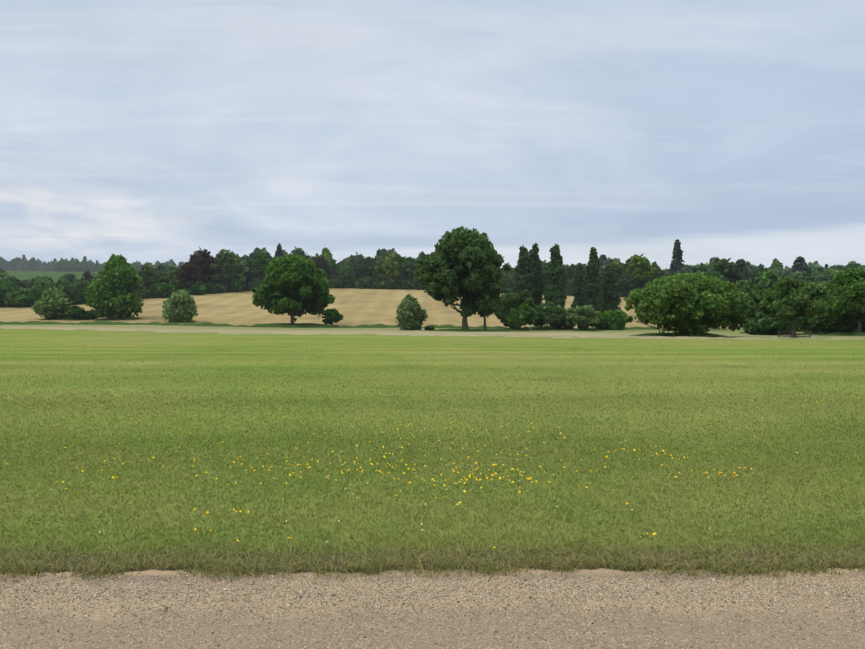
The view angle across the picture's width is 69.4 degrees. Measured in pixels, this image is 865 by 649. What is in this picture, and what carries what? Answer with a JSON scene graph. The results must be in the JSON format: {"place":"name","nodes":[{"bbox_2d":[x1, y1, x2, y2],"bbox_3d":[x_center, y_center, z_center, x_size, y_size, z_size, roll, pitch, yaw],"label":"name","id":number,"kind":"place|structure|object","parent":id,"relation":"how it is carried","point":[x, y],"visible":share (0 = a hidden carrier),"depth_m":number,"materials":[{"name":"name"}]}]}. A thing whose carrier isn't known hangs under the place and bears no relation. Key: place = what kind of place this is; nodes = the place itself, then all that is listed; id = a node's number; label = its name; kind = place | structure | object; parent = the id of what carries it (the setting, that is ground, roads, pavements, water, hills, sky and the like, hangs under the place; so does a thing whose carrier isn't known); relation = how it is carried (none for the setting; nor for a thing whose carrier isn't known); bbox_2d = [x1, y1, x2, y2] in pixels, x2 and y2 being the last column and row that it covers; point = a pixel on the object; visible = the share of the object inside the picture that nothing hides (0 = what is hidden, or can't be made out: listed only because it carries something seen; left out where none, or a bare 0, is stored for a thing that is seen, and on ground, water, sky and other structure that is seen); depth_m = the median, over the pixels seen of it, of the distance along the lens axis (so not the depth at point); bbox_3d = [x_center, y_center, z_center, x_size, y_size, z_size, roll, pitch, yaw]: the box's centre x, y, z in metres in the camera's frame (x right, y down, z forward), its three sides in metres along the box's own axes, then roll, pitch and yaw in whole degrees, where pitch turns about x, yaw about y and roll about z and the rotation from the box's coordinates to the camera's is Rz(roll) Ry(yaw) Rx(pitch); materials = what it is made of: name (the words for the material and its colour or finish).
{"place":"outdoors","nodes":[
{"label":"outdoors","id":0,"kind":"place"},
{"bbox_2d":[3,271,623,306],"bbox_3d":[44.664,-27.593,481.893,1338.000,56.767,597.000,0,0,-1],"label":"field","id":1,"kind":"structure","parent":0,"point":[55,276],"depth_m":554.31,"materials":[{"name":"plant"}]},
{"bbox_2d":[0,287,14,306],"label":"tree","id":2,"kind":"object","parent":1,"relation":"on","point":[2,304],"visible":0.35,"depth_m":241.84,"materials":[{"name":"green plant"}]},
{"bbox_2d":[0,281,15,290],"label":"tree","id":3,"kind":"object","parent":1,"relation":"on","point":[9,285],"visible":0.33,"depth_m":250.60,"materials":[{"name":"green plant"}]},
{"bbox_2d":[0,275,19,289],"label":"tree","id":4,"kind":"object","parent":1,"relation":"on","point":[6,279],"visible":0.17,"depth_m":258.62,"materials":[{"name":"green plant"}]},
{"bbox_2d":[29,279,54,292],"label":"tree","id":5,"kind":"object","parent":1,"relation":"on","point":[42,284],"visible":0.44,"depth_m":248.34,"materials":[{"name":"green plant"}]},
{"bbox_2d":[76,277,88,290],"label":"tree","id":6,"kind":"object","parent":1,"relation":"on","point":[83,283],"visible":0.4,"depth_m":257.75,"materials":[{"name":"green plant"}]},
{"bbox_2d":[138,262,159,287],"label":"tree","id":7,"kind":"object","parent":1,"relation":"on","point":[148,274],"visible":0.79,"depth_m":281.86,"materials":[{"name":"green plant"}]},
{"bbox_2d":[159,269,175,291],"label":"tree","id":8,"kind":"object","parent":1,"relation":"on","point":[166,278],"visible":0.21,"depth_m":292.60,"materials":[{"name":"green plant"}]},
{"bbox_2d":[169,275,184,291],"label":"tree","id":9,"kind":"object","parent":1,"relation":"on","point":[174,280],"visible":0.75,"depth_m":288.56,"materials":[{"name":"green plant"}]},
{"bbox_2d":[173,264,201,287],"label":"tree","id":10,"kind":"object","parent":1,"relation":"on","point":[186,273],"visible":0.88,"depth_m":289.62,"materials":[{"name":"brown plant"}]},
{"bbox_2d":[183,280,207,294],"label":"wood edge shrub","id":11,"kind":"object","parent":1,"relation":"on","point":[198,288],"visible":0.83,"depth_m":291.47,"materials":[{"name":"green plant"}]},
{"bbox_2d":[185,247,215,282],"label":"tree","id":12,"kind":"object","parent":1,"relation":"on","point":[204,259],"visible":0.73,"depth_m":302.62,"materials":[{"name":"purple plant"}]},
{"bbox_2d":[203,282,224,293],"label":"wood edge shrub","id":13,"kind":"object","parent":1,"relation":"on","point":[213,288],"visible":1,"depth_m":300.09,"materials":[{"name":"green plant"}]},
{"bbox_2d":[210,249,244,291],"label":"tree","id":14,"kind":"object","parent":1,"relation":"on","point":[223,261],"visible":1,"depth_m":303.68,"materials":[{"name":"green plant"}]},
{"bbox_2d":[225,281,243,291],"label":"wood edge shrub","id":15,"kind":"object","parent":1,"relation":"on","point":[234,286],"visible":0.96,"depth_m":307.20,"materials":[{"name":"green plant"}]},
{"bbox_2d":[221,251,248,291],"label":"tree","id":16,"kind":"object","parent":1,"relation":"on","point":[243,270],"visible":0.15,"depth_m":309.56,"materials":[{"name":"green plant"}]},
{"bbox_2d":[239,261,252,288],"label":"tree","id":17,"kind":"object","parent":1,"relation":"on","point":[248,274],"visible":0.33,"depth_m":322.74,"materials":[{"name":"green plant"}]},
{"bbox_2d":[250,251,270,279],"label":"tree","id":18,"kind":"object","parent":1,"relation":"on","point":[260,262],"visible":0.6,"depth_m":320.46,"materials":[{"name":"green plant"}]},
{"bbox_2d":[248,247,273,259],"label":"tree","id":19,"kind":"object","parent":1,"relation":"on","point":[266,252],"depth_m":346.56,"materials":[{"name":"green plant"}]},
{"bbox_2d":[312,256,331,279],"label":"tree","id":20,"kind":"object","parent":1,"relation":"on","point":[320,262],"visible":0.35,"depth_m":349.16,"materials":[{"name":"brown plant"}]},
{"bbox_2d":[318,248,336,267],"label":"tree","id":21,"kind":"object","parent":1,"relation":"on","point":[327,255],"visible":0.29,"depth_m":361.10,"materials":[{"name":"green plant"}]},
{"bbox_2d":[338,265,355,282],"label":"tree","id":22,"kind":"object","parent":1,"relation":"on","point":[347,272],"visible":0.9,"depth_m":357.90,"materials":[{"name":"green plant"}]},
{"bbox_2d":[341,278,355,287],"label":"wood edge shrub","id":23,"kind":"object","parent":1,"relation":"on","point":[346,284],"visible":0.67,"depth_m":357.15,"materials":[{"name":"green plant"}]},
{"bbox_2d":[349,252,363,266],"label":"tree","id":24,"kind":"object","parent":1,"relation":"on","point":[353,259],"visible":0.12,"depth_m":384.72,"materials":[{"name":"green plant"}]},
{"bbox_2d":[355,257,373,276],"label":"tree","id":25,"kind":"object","parent":1,"relation":"on","point":[363,267],"visible":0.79,"depth_m":358.20,"materials":[{"name":"green plant"}]},
{"bbox_2d":[354,256,376,278],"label":"tree","id":26,"kind":"object","parent":1,"relation":"on","point":[370,261],"visible":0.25,"depth_m":362.68,"materials":[{"name":"green plant"}]},
{"bbox_2d":[371,260,382,281],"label":"tree","id":27,"kind":"object","parent":1,"relation":"on","point":[376,276],"visible":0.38,"depth_m":351.24,"materials":[{"name":"green plant"}]},
{"bbox_2d":[374,253,413,282],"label":"tree","id":28,"kind":"object","parent":1,"relation":"on","point":[388,269],"visible":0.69,"depth_m":346.39,"materials":[{"name":"green plant"}]},
{"bbox_2d":[390,254,416,280],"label":"tree","id":29,"kind":"object","parent":1,"relation":"on","point":[406,262],"visible":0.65,"depth_m":348.17,"materials":[{"name":"green plant"}]},
{"bbox_2d":[397,279,413,288],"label":"wood edge shrub","id":30,"kind":"object","parent":1,"relation":"on","point":[404,284],"visible":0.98,"depth_m":345.91,"materials":[{"name":"green plant"}]},
{"bbox_2d":[411,276,426,289],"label":"wood edge shrub","id":31,"kind":"object","parent":1,"relation":"on","point":[415,284],"visible":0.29,"depth_m":340.47,"materials":[{"name":"green plant"}]},
{"bbox_2d":[504,278,516,293],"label":"wood edge shrub","id":32,"kind":"object","parent":1,"relation":"on","point":[510,287],"visible":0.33,"depth_m":314.70,"materials":[{"name":"green plant"}]},
{"bbox_2d":[563,279,573,294],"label":"wood edge shrub","id":33,"kind":"object","parent":1,"relation":"on","point":[567,289],"visible":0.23,"depth_m":305.62,"materials":[{"name":"green plant"}]},
{"bbox_2d":[566,264,576,280],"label":"tree","id":34,"kind":"object","parent":1,"relation":"on","point":[570,273],"visible":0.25,"depth_m":311.31,"materials":[{"name":"green plant"}]},
{"bbox_2d":[610,261,623,280],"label":"tree","id":35,"kind":"object","parent":1,"relation":"on","point":[618,272],"visible":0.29,"depth_m":304.18,"materials":[{"name":"green plant"}]},
{"bbox_2d":[618,272,640,296],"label":"tree","id":36,"kind":"object","parent":1,"relation":"on","point":[628,282],"visible":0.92,"depth_m":295.74,"materials":[{"name":"green plant"}]},
{"bbox_2d":[624,253,656,287],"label":"tree","id":37,"kind":"object","parent":1,"relation":"on","point":[640,268],"visible":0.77,"depth_m":297.16,"materials":[{"name":"green plant"}]},
{"bbox_2d":[639,274,657,289],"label":"tree","id":38,"kind":"object","parent":1,"relation":"on","point":[646,280],"visible":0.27,"depth_m":296.52,"materials":[{"name":"green plant"}]},
{"bbox_2d":[665,239,685,276],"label":"conifer tree","id":39,"kind":"object","parent":1,"relation":"on","point":[676,264],"visible":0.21,"depth_m":270.81,"materials":[{"name":"green plant"}]},
{"bbox_2d":[682,263,707,273],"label":"tree","id":40,"kind":"object","parent":1,"relation":"on","point":[696,268],"visible":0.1,"depth_m":257.98,"materials":[{"name":"green plant"}]},
{"bbox_2d":[706,257,718,272],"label":"tree","id":41,"kind":"object","parent":1,"relation":"on","point":[710,267],"visible":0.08,"depth_m":258.62,"materials":[{"name":"green plant"}]},
{"bbox_2d":[711,258,748,283],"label":"tree","id":42,"kind":"object","parent":1,"relation":"on","point":[730,272],"visible":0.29,"depth_m":221.57,"materials":[{"name":"green plant"}]},
{"bbox_2d":[735,258,751,279],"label":"tree","id":43,"kind":"object","parent":1,"relation":"on","point":[741,265],"visible":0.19,"depth_m":235.20,"materials":[{"name":"green plant"}]},
{"bbox_2d":[734,279,759,294],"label":"tree","id":44,"kind":"object","parent":1,"relation":"on","point":[744,286],"visible":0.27,"depth_m":211.99,"materials":[{"name":"green plant"}]},
{"bbox_2d":[752,267,780,290],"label":"tree","id":45,"kind":"object","parent":1,"relation":"on","point":[766,279],"visible":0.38,"depth_m":209.79,"materials":[{"name":"green plant"}]},
{"bbox_2d":[787,256,812,273],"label":"tree","id":46,"kind":"object","parent":1,"relation":"on","point":[799,263],"visible":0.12,"depth_m":248.69,"materials":[{"name":"green plant"}]},
{"bbox_2d":[787,270,815,282],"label":"tree","id":47,"kind":"object","parent":1,"relation":"on","point":[801,275],"visible":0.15,"depth_m":231.06,"materials":[{"name":"green plant"}]},
{"bbox_2d":[808,261,825,274],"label":"tree","id":48,"kind":"object","parent":1,"relation":"on","point":[815,265],"visible":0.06,"depth_m":258.54,"materials":[{"name":"green plant"}]},
{"bbox_2d":[806,270,829,282],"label":"tree","id":49,"kind":"object","parent":1,"relation":"on","point":[819,276],"visible":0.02,"depth_m":230.44,"materials":[{"name":"green plant"}]},
{"bbox_2d":[823,269,845,280],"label":"tree","id":50,"kind":"object","parent":1,"relation":"on","point":[829,273],"visible":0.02,"depth_m":229.92,"materials":[{"name":"green plant"}]},
{"bbox_2d":[0,288,742,328],"bbox_3d":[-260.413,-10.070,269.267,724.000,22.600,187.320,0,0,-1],"label":"hay field","id":51,"kind":"structure","parent":0,"point":[355,306],"depth_m":231.19,"materials":[{"name":"beige plant"}]},
{"bbox_2d":[4,287,35,306],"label":"wood edge shrub","id":52,"kind":"object","parent":51,"relation":"on","point":[22,297],"visible":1,"depth_m":240.95,"materials":[{"name":"green plant"}]},
{"bbox_2d":[31,287,63,301],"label":"wood edge shrub","id":53,"kind":"object","parent":51,"relation":"on","point":[36,294],"visible":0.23,"depth_m":245.55,"materials":[{"name":"green plant"}]},
{"bbox_2d":[31,287,71,319],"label":"shrub group","id":54,"kind":"object","parent":51,"relation":"on","point":[55,305],"visible":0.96,"depth_m":195.29,"materials":[{"name":"green plant"}]},
{"bbox_2d":[58,284,87,303],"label":"wood edge shrub","id":55,"kind":"object","parent":51,"relation":"on","point":[74,293],"visible":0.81,"depth_m":251.27,"materials":[{"name":"green plant"}]},
{"bbox_2d":[64,305,87,318],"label":"dark shrub","id":56,"kind":"object","parent":51,"relation":"on","point":[74,311],"visible":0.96,"depth_m":194.36,"materials":[{"name":"green plant"}]},
{"bbox_2d":[146,282,174,297],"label":"wood edge shrub","id":57,"kind":"object","parent":51,"relation":"on","point":[162,290],"visible":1,"depth_m":278.19,"materials":[{"name":"green plant"}]},
{"bbox_2d":[162,289,198,322],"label":"bush","id":58,"kind":"object","parent":51,"relation":"on","point":[179,305],"visible":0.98,"depth_m":186.78,"materials":[{"name":"green plant"}]},
{"bbox_2d":[247,278,263,289],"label":"wood edge shrub","id":59,"kind":"object","parent":51,"relation":"on","point":[255,282],"visible":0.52,"depth_m":315.72,"materials":[{"name":"green plant"}]},
{"bbox_2d":[328,274,345,287],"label":"wood edge shrub","id":60,"kind":"object","parent":51,"relation":"on","point":[335,281],"visible":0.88,"depth_m":352.17,"materials":[{"name":"green plant"}]},
{"bbox_2d":[354,276,376,288],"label":"wood edge shrub","id":61,"kind":"object","parent":51,"relation":"on","point":[365,282],"visible":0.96,"depth_m":352.36,"materials":[{"name":"green plant"}]},
{"bbox_2d":[381,277,397,288],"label":"wood edge shrub","id":62,"kind":"object","parent":51,"relation":"on","point":[390,283],"visible":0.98,"depth_m":345.82,"materials":[{"name":"green plant"}]},
{"bbox_2d":[513,245,536,296],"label":"poplar","id":63,"kind":"object","parent":51,"relation":"on","point":[524,272],"visible":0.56,"depth_m":214.52,"materials":[{"name":"green plant"}]},
{"bbox_2d":[529,243,545,305],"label":"poplar","id":64,"kind":"object","parent":51,"relation":"on","point":[538,282],"visible":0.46,"depth_m":220.74,"materials":[{"name":"green plant"}]},
{"bbox_2d":[543,243,567,309],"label":"poplar","id":65,"kind":"object","parent":51,"relation":"on","point":[555,275],"visible":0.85,"depth_m":212.45,"materials":[{"name":"green plant"}]},
{"bbox_2d":[569,263,587,308],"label":"poplar","id":66,"kind":"object","parent":51,"relation":"on","point":[577,287],"visible":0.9,"depth_m":243.76,"materials":[{"name":"green plant"}]},
{"bbox_2d":[581,247,604,310],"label":"poplar","id":67,"kind":"object","parent":51,"relation":"on","point":[592,291],"visible":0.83,"depth_m":216.74,"materials":[{"name":"green plant"}]},
{"bbox_2d":[600,264,621,312],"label":"poplar","id":68,"kind":"object","parent":51,"relation":"on","point":[611,295],"visible":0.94,"depth_m":222.60,"materials":[{"name":"green plant"}]},
{"bbox_2d":[0,328,864,570],"bbox_3d":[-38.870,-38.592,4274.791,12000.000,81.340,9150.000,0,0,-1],"label":"ground","id":69,"kind":"structure","parent":0,"point":[89,339],"depth_m":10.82,"materials":[{"name":"green plant"}]},
{"bbox_2d":[9,257,21,270],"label":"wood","id":70,"kind":"object","parent":69,"relation":"on","point":[14,262],"visible":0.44,"depth_m":913.53,"materials":[{"name":"green plant"}]},
{"bbox_2d":[14,260,36,270],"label":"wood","id":71,"kind":"object","parent":69,"relation":"on","point":[32,266],"visible":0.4,"depth_m":908.81,"materials":[{"name":"green plant"}]},
{"bbox_2d":[52,259,71,271],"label":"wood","id":72,"kind":"object","parent":69,"relation":"on","point":[63,264],"visible":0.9,"depth_m":822.85,"materials":[{"name":"green plant"}]},
{"bbox_2d":[85,254,143,318],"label":"tree","id":73,"kind":"object","parent":69,"relation":"on","point":[112,290],"visible":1,"depth_m":194.98,"materials":[{"name":"green plant"}]},
{"bbox_2d":[250,254,334,323],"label":"oak","id":74,"kind":"object","parent":69,"relation":"on","point":[292,287],"visible":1,"depth_m":175.01,"materials":[{"name":"green plant"}]},
{"bbox_2d":[0,320,657,329],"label":"grass strip","id":75,"kind":"object","parent":69,"relation":"on","point":[103,322],"visible":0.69,"depth_m":171.75,"materials":[{"name":"green plant"}]},
{"bbox_2d":[322,308,343,325],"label":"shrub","id":76,"kind":"object","parent":69,"relation":"on","point":[332,315],"visible":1,"depth_m":173.14,"materials":[{"name":"green plant"}]},
{"bbox_2d":[2,384,816,547],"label":"yellow flowers","id":77,"kind":"object","parent":69,"relation":"on","point":[469,475],"visible":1,"depth_m":6.83,"materials":[{"name":"yellow plant"}]},
{"bbox_2d":[395,294,428,329],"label":"bush","id":78,"kind":"object","parent":69,"relation":"on","point":[411,312],"visible":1,"depth_m":148.10,"materials":[{"name":"green plant"}]},
{"bbox_2d":[0,325,864,339],"bbox_3d":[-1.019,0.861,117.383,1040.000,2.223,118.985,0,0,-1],"label":"long grass belt","id":79,"kind":"object","parent":69,"relation":"on","point":[727,333],"visible":0.56,"depth_m":139.83,"materials":[{"name":"plant"}]},
{"bbox_2d":[0,327,864,339],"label":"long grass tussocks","id":80,"kind":"object","parent":79,"relation":"on","point":[516,336],"visible":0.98,"depth_m":92.21,"materials":[{"name":"plant"}]},
{"bbox_2d":[39,316,864,336],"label":"under tree herbage","id":81,"kind":"object","parent":79,"relation":"on","point":[645,334],"visible":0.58,"depth_m":147.54,"materials":[{"name":"green plant"}]},
{"bbox_2d":[414,226,510,328],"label":"oak","id":82,"kind":"object","parent":79,"relation":"on","point":[465,263],"visible":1,"depth_m":135.28,"materials":[{"name":"green plant"}]},
{"bbox_2d":[504,303,537,329],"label":"shrub","id":83,"kind":"object","parent":79,"relation":"on","point":[523,314],"visible":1,"depth_m":157.89,"materials":[{"name":"green plant"}]},
{"bbox_2d":[591,311,608,328],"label":"shrub","id":84,"kind":"object","parent":79,"relation":"on","point":[601,325],"visible":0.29,"depth_m":168.04,"materials":[{"name":"green plant"}]},
{"bbox_2d":[623,271,754,336],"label":"broad tree","id":85,"kind":"object","parent":79,"relation":"on","point":[700,303],"visible":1,"depth_m":85.16,"materials":[{"name":"green plant"}]},
{"bbox_2d":[739,291,761,318],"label":"tree","id":86,"kind":"object","parent":79,"relation":"on","point":[753,310],"visible":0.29,"depth_m":118.62,"materials":[{"name":"green plant"}]},
{"bbox_2d":[743,312,804,334],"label":"shrub","id":87,"kind":"object","parent":79,"relation":"on","point":[761,323],"visible":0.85,"depth_m":105.79,"materials":[{"name":"green plant"}]},
{"bbox_2d":[777,331,810,337],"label":"tree guard","id":88,"kind":"object","parent":79,"relation":"on","point":[792,336],"visible":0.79,"depth_m":79.29,"materials":[{"name":"brown wood"}]},
{"bbox_2d":[757,276,833,337],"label":"tree","id":89,"kind":"object","parent":79,"relation":"on","point":[786,298],"visible":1,"depth_m":78.52,"materials":[{"name":"green plant"}]},
{"bbox_2d":[797,313,852,334],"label":"shrub","id":90,"kind":"object","parent":79,"relation":"on","point":[813,323],"visible":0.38,"depth_m":110.16,"materials":[{"name":"green plant"}]},
{"bbox_2d":[818,267,864,331],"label":"tree","id":91,"kind":"object","parent":79,"relation":"on","point":[846,289],"visible":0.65,"depth_m":99.55,"materials":[{"name":"green plant"}]},
{"bbox_2d":[831,317,864,331],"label":"shrub","id":92,"kind":"object","parent":79,"relation":"on","point":[843,328],"visible":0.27,"depth_m":105.70,"materials":[{"name":"green plant"}]},
{"bbox_2d":[473,294,501,328],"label":"tree","id":93,"kind":"object","parent":69,"relation":"on","point":[486,315],"depth_m":149.32,"materials":[{"name":"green plant"}]},
{"bbox_2d":[494,289,541,327],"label":"tree","id":94,"kind":"object","parent":69,"relation":"on","point":[510,301],"visible":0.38,"depth_m":162.32,"materials":[{"name":"green plant"}]},
{"bbox_2d":[533,301,566,327],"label":"shrub","id":95,"kind":"object","parent":69,"relation":"on","point":[553,315],"visible":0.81,"depth_m":165.30,"materials":[{"name":"green plant"}]},
{"bbox_2d":[564,304,602,328],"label":"shrub","id":96,"kind":"object","parent":69,"relation":"on","point":[586,316],"visible":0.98,"depth_m":161.02,"materials":[{"name":"green plant"}]},
{"bbox_2d":[598,309,628,329],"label":"shrub","id":97,"kind":"object","parent":69,"relation":"on","point":[615,318],"visible":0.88,"depth_m":165.65,"materials":[{"name":"green plant"}]},
{"bbox_2d":[703,271,724,280],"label":"tree","id":98,"kind":"object","parent":69,"relation":"on","point":[717,275],"visible":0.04,"depth_m":165.17,"materials":[{"name":"green plant"}]},
{"bbox_2d":[0,568,864,648],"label":"gravel path","id":99,"kind":"structure","parent":0,"point":[688,640],"depth_m":3.48,"materials":[{"name":"beige gravel"}]},
{"bbox_2d":[0,525,864,574],"bbox_3d":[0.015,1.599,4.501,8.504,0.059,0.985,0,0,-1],"label":"verge tufts","id":100,"kind":"object","parent":99,"relation":"on","point":[380,560],"visible":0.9,"depth_m":4.29,"materials":[{"name":"green plant"}]},
{"bbox_2d":[0,559,864,585],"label":"creeping tufts","id":101,"kind":"object","parent":99,"relation":"on","point":[494,568],"visible":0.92,"depth_m":4.08,"materials":[{"name":"green plant"}]},
{"bbox_2d":[0,0,864,269],"label":"sky","id":102,"kind":"structure","parent":0,"point":[143,131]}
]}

